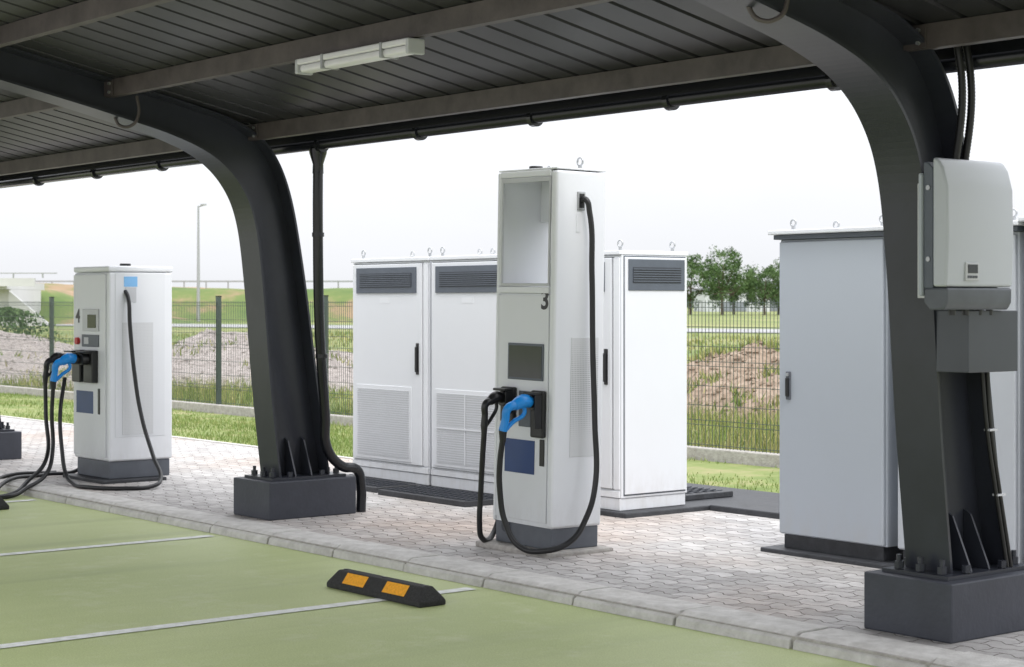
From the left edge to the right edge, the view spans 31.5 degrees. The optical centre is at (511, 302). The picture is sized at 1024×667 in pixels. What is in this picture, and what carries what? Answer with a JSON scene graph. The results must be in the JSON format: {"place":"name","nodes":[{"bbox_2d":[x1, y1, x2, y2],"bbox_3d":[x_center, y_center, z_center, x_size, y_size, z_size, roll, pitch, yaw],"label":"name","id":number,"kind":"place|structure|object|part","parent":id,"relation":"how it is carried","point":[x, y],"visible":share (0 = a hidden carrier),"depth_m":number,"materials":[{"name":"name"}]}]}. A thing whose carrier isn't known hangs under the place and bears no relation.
{"place":"outdoors","nodes":[
{"label":"outdoors","id":0,"kind":"place"},
{"bbox_2d":[40,288,207,323],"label":"embankment","id":1,"kind":"structure","parent":0,"point":[60,295],"depth_m":134.83,"materials":[{"name":"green plant"}]},
{"bbox_2d":[44,283,352,322],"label":"embankment","id":2,"kind":"structure","parent":0,"point":[182,294],"depth_m":149.16,"materials":[{"name":"green plant"}]},
{"bbox_2d":[36,281,352,288],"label":"guard rail","id":3,"kind":"object","parent":2,"relation":"on","point":[202,281],"visible":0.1,"depth_m":158.00,"materials":[{"name":"metal"}]},
{"bbox_2d":[0,392,779,492],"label":"lawn","id":4,"kind":"structure","parent":0,"point":[711,469],"depth_m":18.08,"materials":[{"name":"plant"}]},
{"bbox_2d":[0,308,779,452],"bbox_3d":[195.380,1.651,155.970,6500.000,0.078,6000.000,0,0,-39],"label":"ground","id":5,"kind":"structure","parent":0,"point":[723,320],"depth_m":112.05,"materials":[{"name":"green plant"}]},
{"bbox_2d":[0,273,56,325],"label":"overpass bridge","id":6,"kind":"structure","parent":5,"relation":"on","point":[12,289],"depth_m":124.87,"materials":[{"name":"concrete"}]},
{"bbox_2d":[0,306,66,342],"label":"bush","id":7,"kind":"object","parent":5,"relation":"on","point":[10,313],"visible":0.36,"depth_m":49.98,"materials":[{"name":"green plant"}]},
{"bbox_2d":[0,330,73,383],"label":"gravel heap","id":8,"kind":"object","parent":5,"relation":"on","point":[10,353],"visible":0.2,"depth_m":38.02,"materials":[{"name":"grey gravel"}]},
{"bbox_2d":[0,415,352,458],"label":"lawn edging","id":9,"kind":"object","parent":5,"relation":"on","point":[344,457],"depth_m":21.03,"materials":[{"name":"concrete"}]},
{"bbox_2d":[28,328,352,391],"bbox_3d":[-5.007,1.099,35.995,9.216,1.322,7.228,0,0,0],"label":"gravel heap","id":10,"kind":"object","parent":5,"relation":"on","point":[334,369],"visible":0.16,"depth_m":34.07,"materials":[{"name":"grey gravel"}]},
{"bbox_2d":[196,204,206,321],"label":"street lamp","id":11,"kind":"object","parent":5,"relation":"on","point":[198,266],"visible":0.95,"depth_m":142.91,"materials":[{"name":"metal"}]},
{"bbox_2d":[0,370,779,452],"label":"roadside weeds","id":12,"kind":"object","parent":5,"relation":"on","point":[694,434],"visible":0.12,"depth_m":23.23,"materials":[{"name":"green plant"}]},
{"bbox_2d":[0,295,779,467],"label":"fence","id":13,"kind":"object","parent":5,"relation":"on","point":[745,457],"visible":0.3,"depth_m":25.80,"materials":[{"name":"metal"},{"name":"concrete"}]},
{"bbox_2d":[0,474,1023,666],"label":"kerb","id":14,"kind":"structure","parent":5,"relation":"on","point":[873,650],"depth_m":10.19,"materials":[{"name":"concrete"}]},
{"bbox_2d":[686,253,720,314],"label":"deciduous tree","id":15,"kind":"object","parent":5,"relation":"on","point":[691,261],"visible":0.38,"depth_m":235.28,"materials":[{"name":"green plant"}]},
{"bbox_2d":[687,245,757,314],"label":"deciduous tree","id":16,"kind":"object","parent":5,"relation":"on","point":[716,271],"visible":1,"depth_m":227.25,"materials":[{"name":"green plant"}]},
{"bbox_2d":[687,333,779,422],"bbox_3d":[3.504,1.090,26.477,4.436,1.349,4.845,0,0,0],"label":"earth mound","id":17,"kind":"object","parent":5,"relation":"on","point":[730,378],"visible":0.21,"depth_m":25.53,"materials":[{"name":"brown soil"}]},
{"bbox_2d":[709,260,762,314],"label":"deciduous tree","id":18,"kind":"object","parent":5,"relation":"on","point":[735,296],"visible":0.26,"depth_m":239.51,"materials":[{"name":"green plant"}]},
{"bbox_2d":[747,266,779,314],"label":"deciduous tree","id":19,"kind":"object","parent":5,"relation":"on","point":[774,276],"visible":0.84,"depth_m":229.46,"materials":[{"name":"green plant"}]},
{"bbox_2d":[752,259,779,314],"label":"deciduous tree","id":20,"kind":"object","parent":5,"relation":"on","point":[770,267],"visible":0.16,"depth_m":235.81,"materials":[{"name":"green plant"}]},
{"bbox_2d":[35,329,779,363],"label":"meadow grass","id":21,"kind":"structure","parent":0,"point":[729,345],"depth_m":72.28,"materials":[{"name":"green plant"}]},
{"bbox_2d":[56,324,779,332],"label":"road","id":22,"kind":"structure","parent":0,"point":[693,329],"depth_m":109.13,"materials":[{"name":"grey asphalt"}]},
{"bbox_2d":[0,491,877,666],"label":"parking surface","id":23,"kind":"object","parent":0,"point":[55,594],"depth_m":9.62,"materials":[{"name":"green paint"}]},
{"bbox_2d":[0,497,8,509],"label":"wheel stop","id":24,"kind":"object","parent":23,"relation":"on","point":[4,505],"visible":1,"depth_m":14.62,"materials":[{"name":"black rubber"}]},
{"bbox_2d":[5,499,33,501],"bbox_3d":[-6.069,1.666,13.709,5.220,0.001,0.100,0,0,-39],"label":"parking line","id":25,"kind":"object","parent":23,"relation":"on","point":[20,500],"visible":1,"depth_m":15.27,"materials":[{"name":"white paint"}]},
{"bbox_2d":[0,535,211,555],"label":"parking line","id":26,"kind":"object","parent":23,"relation":"on","point":[68,548],"visible":1,"depth_m":12.45,"materials":[{"name":"white paint"}]},
{"bbox_2d":[0,587,474,647],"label":"parking line","id":27,"kind":"object","parent":23,"relation":"on","point":[15,644],"visible":1,"depth_m":9.48,"materials":[{"name":"white paint"}]},
{"bbox_2d":[327,568,445,607],"bbox_3d":[-0.726,1.615,10.335,0.180,0.108,0.940,0,0,-39],"label":"wheel stop","id":28,"kind":"object","parent":23,"relation":"on","point":[418,595],"visible":1,"depth_m":10.21,"materials":[{"name":"black rubber"}]},
{"bbox_2d":[0,417,1023,660],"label":"paving","id":29,"kind":"structure","parent":0,"point":[714,558],"depth_m":12.05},
{"bbox_2d":[0,431,21,459],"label":"footing block","id":30,"kind":"structure","parent":29,"relation":"on","point":[10,444],"depth_m":18.50,"materials":[{"name":"paint"}]},
{"bbox_2d":[0,428,14,431],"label":"base plate","id":31,"kind":"object","parent":30,"relation":"on","point":[4,430],"visible":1,"depth_m":18.57,"materials":[{"name":"paint"}]},
{"bbox_3d":[-7.497,-0.517,16.925,5.600,3.635,0.014,0,0,-39],"label":"web plate","id":32,"kind":"object","parent":31,"relation":"on","visible":0},
{"bbox_2d":[0,97,63,119],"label":"purlin","id":33,"kind":"object","parent":32,"relation":"attached to","point":[20,107],"visible":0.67,"depth_m":13.85,"materials":[{"name":"grey metal"}]},
{"bbox_2d":[0,125,247,175],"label":"purlin","id":34,"kind":"object","parent":32,"relation":"attached to","point":[112,153],"visible":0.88,"depth_m":15.60,"materials":[{"name":"grey metal"}]},
{"bbox_2d":[0,263,172,498],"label":"ev charger","id":35,"kind":"object","parent":29,"relation":"on","point":[118,360],"visible":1,"depth_m":16.25,"materials":[{"name":"grey paint"}]},
{"bbox_2d":[234,475,355,520],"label":"footing block","id":36,"kind":"structure","parent":29,"relation":"on","point":[283,500],"depth_m":13.52,"materials":[{"name":"paint"}]},
{"bbox_2d":[245,471,345,480],"bbox_3d":[-1.639,1.310,13.746,0.650,0.019,0.400,0,0,-39],"label":"base plate","id":37,"kind":"object","parent":36,"relation":"on","point":[297,477],"visible":0.71,"depth_m":13.60,"materials":[{"name":"paint"}]},
{"bbox_2d":[0,78,280,476],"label":"front flange","id":38,"kind":"object","parent":37,"relation":"on","point":[221,171],"visible":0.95,"depth_m":13.46,"materials":[{"name":"paint"}]},
{"bbox_2d":[114,96,140,128],"bbox_3d":[-2.713,-1.335,12.759,0.203,0.231,0.041,0,0,5],"label":"conduit loop","id":39,"kind":"object","parent":38,"relation":"attached to","point":[136,119],"visible":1,"depth_m":12.75,"materials":[{"name":"grey plastic"}]},
{"bbox_2d":[0,51,318,474],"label":"web plate","id":40,"kind":"object","parent":37,"relation":"on","point":[240,154],"visible":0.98,"depth_m":13.57,"materials":[{"name":"paint"}]},
{"bbox_2d":[285,438,296,475],"bbox_3d":[-1.660,1.159,13.620,0.012,0.279,0.151,0,0,-39],"label":"stiffener","id":41,"kind":"object","parent":40,"relation":"attached to","point":[289,465],"visible":1,"depth_m":13.63,"materials":[{"name":"paint"}]},
{"bbox_2d":[301,437,311,474],"bbox_3d":[-1.551,1.159,13.708,0.012,0.279,0.151,0,0,-39],"label":"stiffener","id":42,"kind":"object","parent":40,"relation":"attached to","point":[305,466],"visible":1,"depth_m":13.72,"materials":[{"name":"paint"}]},
{"bbox_2d":[106,0,614,97],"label":"purlin","id":43,"kind":"object","parent":40,"relation":"attached to","point":[459,18],"visible":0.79,"depth_m":10.35,"materials":[{"name":"grey metal"}]},
{"bbox_2d":[104,79,112,96],"bbox_3d":[-2.823,-1.499,12.706,0.006,0.110,0.132,0,0,-39],"label":"purlin cleat","id":44,"kind":"object","parent":43,"relation":"attached to","point":[107,87],"visible":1,"depth_m":12.70,"materials":[{"name":"grey metal"}]},
{"bbox_2d":[295,37,424,74],"bbox_3d":[-0.879,-1.392,10.309,0.118,0.088,1.160,0,0,-39],"label":"fluorescent lamp","id":45,"kind":"object","parent":43,"relation":"attached to","point":[379,51],"visible":1,"depth_m":10.21,"materials":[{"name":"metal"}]},
{"bbox_2d":[0,46,329,473],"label":"flange","id":46,"kind":"object","parent":37,"relation":"on","point":[264,147],"visible":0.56,"depth_m":13.62,"materials":[{"name":"paint"}]},
{"bbox_2d":[251,470,257,474],"bbox_3d":[-1.939,1.280,13.673,0.042,0.035,0.048,0,0,-39],"label":"anchor nut","id":47,"kind":"object","parent":37,"relation":"on","point":[254,472],"visible":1,"depth_m":13.65,"materials":[{"name":"paint"}]},
{"bbox_2d":[260,471,266,475],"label":"anchor nut","id":48,"kind":"object","parent":37,"relation":"on","point":[263,473],"visible":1,"depth_m":13.56,"materials":[{"name":"paint"}]},
{"bbox_2d":[269,472,275,477],"bbox_3d":[-1.776,1.280,13.470,0.042,0.035,0.048,0,0,-39],"label":"anchor nut","id":49,"kind":"object","parent":37,"relation":"on","point":[272,475],"visible":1,"depth_m":13.45,"materials":[{"name":"paint"}]},
{"bbox_2d":[287,472,292,476],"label":"anchor nut","id":50,"kind":"object","parent":37,"relation":"on","point":[289,474],"visible":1,"depth_m":13.49,"materials":[{"name":"paint"}]},
{"bbox_2d":[319,470,324,474],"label":"anchor nut","id":51,"kind":"object","parent":37,"relation":"on","point":[321,472],"visible":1,"depth_m":13.67,"materials":[{"name":"paint"}]},
{"bbox_2d":[309,148,365,511],"bbox_3d":[-1.343,0.235,13.643,0.208,2.730,0.670,0,0,27],"label":"downpipe","id":52,"kind":"object","parent":29,"relation":"on","point":[331,456],"visible":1,"depth_m":13.47,"materials":[{"name":"black metal"}]},
{"bbox_2d":[0,49,1023,187],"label":"gutter","id":53,"kind":"object","parent":52,"relation":"attached to","point":[676,101],"visible":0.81,"depth_m":11.23,"materials":[{"name":"black metal"}]},
{"bbox_2d":[349,474,415,492],"bbox_3d":[-1.306,1.572,15.797,0.430,0.056,1.080,0,0,-39],"label":"trench cover","id":54,"kind":"object","parent":29,"relation":"on","point":[374,485],"visible":0.49,"depth_m":15.48,"materials":[{"name":"grey metal"}]},
{"bbox_2d":[378,485,493,506],"bbox_3d":[-0.555,1.572,14.784,0.480,0.056,1.200,0,0,-39],"label":"trench cover","id":55,"kind":"object","parent":29,"relation":"on","point":[452,497],"visible":0.86,"depth_m":14.67,"materials":[{"name":"grey metal"}]},
{"bbox_2d":[476,157,612,558],"bbox_3d":[0.165,0.335,11.700,0.768,2.548,0.894,1,0,-39],"label":"ev charger","id":56,"kind":"object","parent":29,"relation":"on","point":[545,397],"visible":1,"depth_m":11.59,"materials":[{"name":"metal"}]},
{"bbox_2d":[346,474,779,518],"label":"cabinet base slab","id":57,"kind":"structure","parent":29,"relation":"on","point":[740,495],"depth_m":14.18,"materials":[{"name":"grey concrete"}]},
{"bbox_2d":[351,247,481,484],"bbox_3d":[-0.817,0.543,16.139,0.740,2.034,1.183,0,0,-39],"label":"power cabinet","id":58,"kind":"object","parent":57,"relation":"on","point":[392,369],"visible":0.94,"depth_m":15.86,"materials":[{"name":"white metal"}]},
{"bbox_3d":[-1.096,0.533,15.954,0.022,1.735,1.055,0,0,-39],"label":"door","id":59,"kind":"part","parent":58,"relation":"part of","materials":[{"name":"white paint"}]},
{"bbox_2d":[429,247,496,493],"bbox_3d":[-0.069,0.543,15.201,0.740,2.034,1.183,0,0,-39],"label":"power cabinet","id":60,"kind":"object","parent":57,"relation":"on","point":[464,295],"visible":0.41,"depth_m":15.07,"materials":[{"name":"white metal"}]},
{"bbox_3d":[-0.347,0.533,15.017,0.022,1.735,1.055,0,0,-39],"label":"door","id":61,"kind":"part","parent":60,"relation":"part of","materials":[{"name":"white paint"}]},
{"bbox_2d":[550,239,687,510],"bbox_3d":[0.699,0.543,14.239,0.740,2.034,1.244,0,0,-39],"label":"power cabinet","id":62,"kind":"object","parent":57,"relation":"on","point":[644,426],"visible":0.52,"depth_m":13.71,"materials":[{"name":"white metal"}]},
{"bbox_3d":[0.412,0.533,14.065,0.022,1.735,1.090,0,0,-39],"label":"door","id":63,"kind":"part","parent":62,"relation":"part of","materials":[{"name":"white paint"}]},
{"bbox_2d":[685,486,732,500],"bbox_3d":[1.273,1.533,14.771,0.580,0.056,0.900,0,0,-39],"label":"trench cover","id":64,"kind":"object","parent":57,"relation":"on","point":[696,493],"visible":0.29,"depth_m":14.48,"materials":[{"name":"grey metal"}]},
{"bbox_2d":[710,498,779,518],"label":"cable trench slab","id":65,"kind":"structure","parent":29,"relation":"on","point":[767,508],"depth_m":13.82,"materials":[{"name":"grey concrete"}]},
{"bbox_2d":[761,544,902,568],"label":"cabinet base slab","id":66,"kind":"structure","parent":29,"relation":"on","point":[782,549],"depth_m":11.26,"materials":[{"name":"grey concrete"}]},
{"bbox_2d":[768,215,902,560],"bbox_3d":[2.191,0.517,11.480,0.650,2.106,0.960,0,0,-39],"label":"electrical cabinet","id":67,"kind":"object","parent":66,"relation":"on","point":[838,472],"visible":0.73,"depth_m":11.26,"materials":[{"name":"white metal"}]},
{"bbox_3d":[1.985,0.545,11.316,0.022,1.860,0.846,0,0,-39],"label":"door","id":68,"kind":"part","parent":67,"relation":"part of","materials":[{"name":"grey paint"}]},
{"bbox_2d":[898,208,1023,563],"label":"electrical cabinet","id":69,"kind":"object","parent":66,"relation":"on","point":[1007,390],"visible":0.19,"depth_m":10.26,"materials":[{"name":"white metal"}]},
{"bbox_3d":[2.581,0.545,10.569,0.022,1.860,0.836,0,0,-39],"label":"door","id":70,"kind":"part","parent":69,"relation":"part of","materials":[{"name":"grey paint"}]},
{"bbox_2d":[864,569,1023,643],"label":"footing block","id":71,"kind":"structure","parent":29,"relation":"on","point":[957,611],"depth_m":8.69,"materials":[{"name":"paint"}]},
{"bbox_2d":[882,563,1023,580],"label":"base plate","id":72,"kind":"object","parent":71,"relation":"on","point":[975,572],"visible":0.58,"depth_m":8.77,"materials":[{"name":"paint"}]},
{"bbox_2d":[694,0,952,573],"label":"front flange","id":73,"kind":"object","parent":72,"relation":"on","point":[862,84],"visible":0.91,"depth_m":8.70,"materials":[{"name":"paint"}]},
{"bbox_2d":[746,0,789,23],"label":"conduit loop","id":74,"kind":"object","parent":73,"relation":"attached to","point":[755,17],"visible":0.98,"depth_m":7.95,"materials":[{"name":"grey plastic"}]},
{"bbox_2d":[918,45,1012,314],"bbox_3d":[2.110,-0.602,8.544,0.520,1.324,0.254,0,0,-39],"label":"solar inverter","id":75,"kind":"object","parent":73,"relation":"attached to","point":[965,231],"visible":0.96,"depth_m":8.42,"materials":[{"name":"grey paint"}]},
{"bbox_2d":[936,310,1017,567],"bbox_3d":[2.285,0.670,8.726,0.541,1.264,0.188,0,0,-39],"label":"cable cover box","id":76,"kind":"object","parent":73,"relation":"attached to","point":[973,341],"visible":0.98,"depth_m":8.61,"materials":[{"name":"grey metal"}]},
{"bbox_2d":[763,0,981,541],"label":"web plate","id":77,"kind":"object","parent":72,"relation":"on","point":[878,47],"visible":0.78,"depth_m":8.76,"materials":[{"name":"paint"}]},
{"bbox_2d":[0,0,173,47],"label":"purlin","id":78,"kind":"object","parent":77,"relation":"attached to","point":[64,18],"depth_m":10.87,"materials":[{"name":"grey metal"}]},
{"bbox_2d":[249,45,815,140],"bbox_3d":[-0.017,-1.259,11.112,0.062,0.118,6.116,0,0,-39],"label":"purlin","id":79,"kind":"object","parent":77,"relation":"attached to","point":[757,61],"visible":0.69,"depth_m":10.73,"materials":[{"name":"grey metal"}]},
{"bbox_2d":[248,124,257,139],"bbox_3d":[-1.916,-1.259,13.430,0.006,0.110,0.132,0,0,-39],"label":"purlin cleat","id":80,"kind":"object","parent":79,"relation":"attached to","point":[255,130],"visible":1,"depth_m":13.40,"materials":[{"name":"black metal"}]},
{"bbox_2d":[0,0,1023,161],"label":"roof sheet","id":81,"kind":"object","parent":79,"relation":"on","point":[608,36],"depth_m":10.81,"materials":[{"name":"grey metal"}]},
{"bbox_2d":[0,38,1023,180],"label":"eave flashing","id":82,"kind":"object","parent":81,"relation":"attached to","point":[948,53],"visible":0.25,"depth_m":11.20,"materials":[{"name":"black metal"}]},
{"bbox_2d":[948,512,971,571],"bbox_3d":[2.170,1.159,8.822,0.012,0.279,0.151,0,0,-39],"label":"stiffener","id":83,"kind":"object","parent":77,"relation":"attached to","point":[959,555],"visible":0.71,"depth_m":8.82,"materials":[{"name":"paint"}]},
{"bbox_2d":[905,9,1023,51],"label":"purlin","id":84,"kind":"object","parent":77,"relation":"attached to","point":[1001,26],"visible":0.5,"depth_m":8.37,"materials":[{"name":"grey metal"}]},
{"bbox_2d":[903,24,925,50],"bbox_3d":[1.915,-1.259,8.631,0.006,0.110,0.132,0,0,-39],"label":"purlin cleat","id":85,"kind":"object","parent":84,"relation":"attached to","point":[922,28],"visible":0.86,"depth_m":8.60,"materials":[{"name":"grey metal"}]},
{"bbox_2d":[963,509,989,568],"bbox_3d":[2.280,1.159,8.909,0.012,0.279,0.151,0,0,-39],"label":"stiffener","id":86,"kind":"object","parent":77,"relation":"attached to","point":[974,549],"visible":0.88,"depth_m":8.92,"materials":[{"name":"paint"}]},
{"bbox_2d":[894,560,903,568],"bbox_3d":[1.892,1.280,8.874,0.042,0.035,0.048,0,0,-39],"label":"anchor nut","id":87,"kind":"object","parent":72,"relation":"on","point":[899,564],"visible":1,"depth_m":8.86,"materials":[{"name":"paint"}]},
{"bbox_2d":[896,554,901,560],"bbox_3d":[1.892,1.255,8.874,0.025,0.050,0.026,0,0,-39],"label":"anchor bolt","id":88,"kind":"object","parent":87,"relation":"on","point":[898,557],"visible":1,"depth_m":8.87,"materials":[{"name":"paint"}]},
{"bbox_2d":[916,563,924,571],"bbox_3d":[1.973,1.280,8.773,0.042,0.035,0.048,0,0,-39],"label":"anchor nut","id":89,"kind":"object","parent":72,"relation":"on","point":[920,567],"visible":1,"depth_m":8.75,"materials":[{"name":"paint"}]},
{"bbox_2d":[918,557,922,563],"bbox_3d":[1.973,1.255,8.773,0.025,0.050,0.026,0,0,-39],"label":"anchor bolt","id":90,"kind":"object","parent":89,"relation":"on","point":[920,560],"visible":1,"depth_m":8.76,"materials":[{"name":"paint"}]},
{"bbox_2d":[838,0,1003,564],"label":"flange","id":91,"kind":"object","parent":72,"relation":"on","point":[929,65],"visible":0.4,"depth_m":8.82,"materials":[{"name":"paint"}]},
{"bbox_2d":[937,566,946,574],"bbox_3d":[2.054,1.280,8.671,0.042,0.035,0.048,0,0,-39],"label":"anchor nut","id":92,"kind":"object","parent":72,"relation":"on","point":[941,570],"visible":1,"depth_m":8.65,"materials":[{"name":"paint"}]},
{"bbox_2d":[939,560,944,566],"bbox_3d":[2.054,1.255,8.671,0.025,0.050,0.026,0,0,-39],"label":"anchor bolt","id":93,"kind":"object","parent":92,"relation":"on","point":[941,563],"visible":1,"depth_m":8.66,"materials":[{"name":"paint"}]},
{"bbox_2d":[962,565,970,572],"bbox_3d":[2.180,1.280,8.714,0.038,0.035,0.044,0,0,-39],"label":"anchor nut","id":94,"kind":"object","parent":72,"relation":"on","point":[966,568],"visible":1,"depth_m":8.70,"materials":[{"name":"paint"}]},
{"bbox_2d":[998,560,1005,567],"bbox_3d":[2.399,1.280,8.889,0.038,0.035,0.044,0,0,-39],"label":"anchor nut","id":95,"kind":"object","parent":72,"relation":"on","point":[1001,563],"visible":1,"depth_m":8.87,"materials":[{"name":"paint"}]},
{"bbox_2d":[1012,556,1017,563],"bbox_3d":[2.492,1.280,9.020,0.042,0.035,0.048,0,0,-39],"label":"anchor nut","id":96,"kind":"object","parent":72,"relation":"on","point":[1014,560],"visible":0.7,"depth_m":9.00,"materials":[{"name":"paint"}]},
{"bbox_2d":[1011,550,1015,556],"bbox_3d":[2.492,1.255,9.020,0.025,0.050,0.026,0,0,-39],"label":"anchor bolt","id":97,"kind":"object","parent":96,"relation":"on","point":[1013,553],"visible":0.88,"depth_m":9.01,"materials":[{"name":"paint"}]},
{"bbox_2d":[0,64,1023,292],"label":"sky","id":98,"kind":"structure","parent":0,"point":[726,173],"materials":[{"name":"white"}]},
{"bbox_2d":[694,291,769,311],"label":"walls","id":99,"kind":"structure","parent":0,"point":[701,298],"depth_m":310.00,"materials":[{"name":"white"}]},
{"bbox_2d":[724,303,745,310],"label":"loading door","id":100,"kind":"structure","parent":99,"relation":"attached to","point":[730,309],"depth_m":309.90,"materials":[{"name":"grey metal"}]},
{"bbox_2d":[755,284,777,310],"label":"walls","id":101,"kind":"structure","parent":0,"point":[773,309],"depth_m":330.00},
{"bbox_2d":[1018,216,1023,221],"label":"electrical cabinet","id":102,"kind":"object","parent":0,"point":[1021,219],"visible":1,"depth_m":10.15,"materials":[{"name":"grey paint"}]}
]}

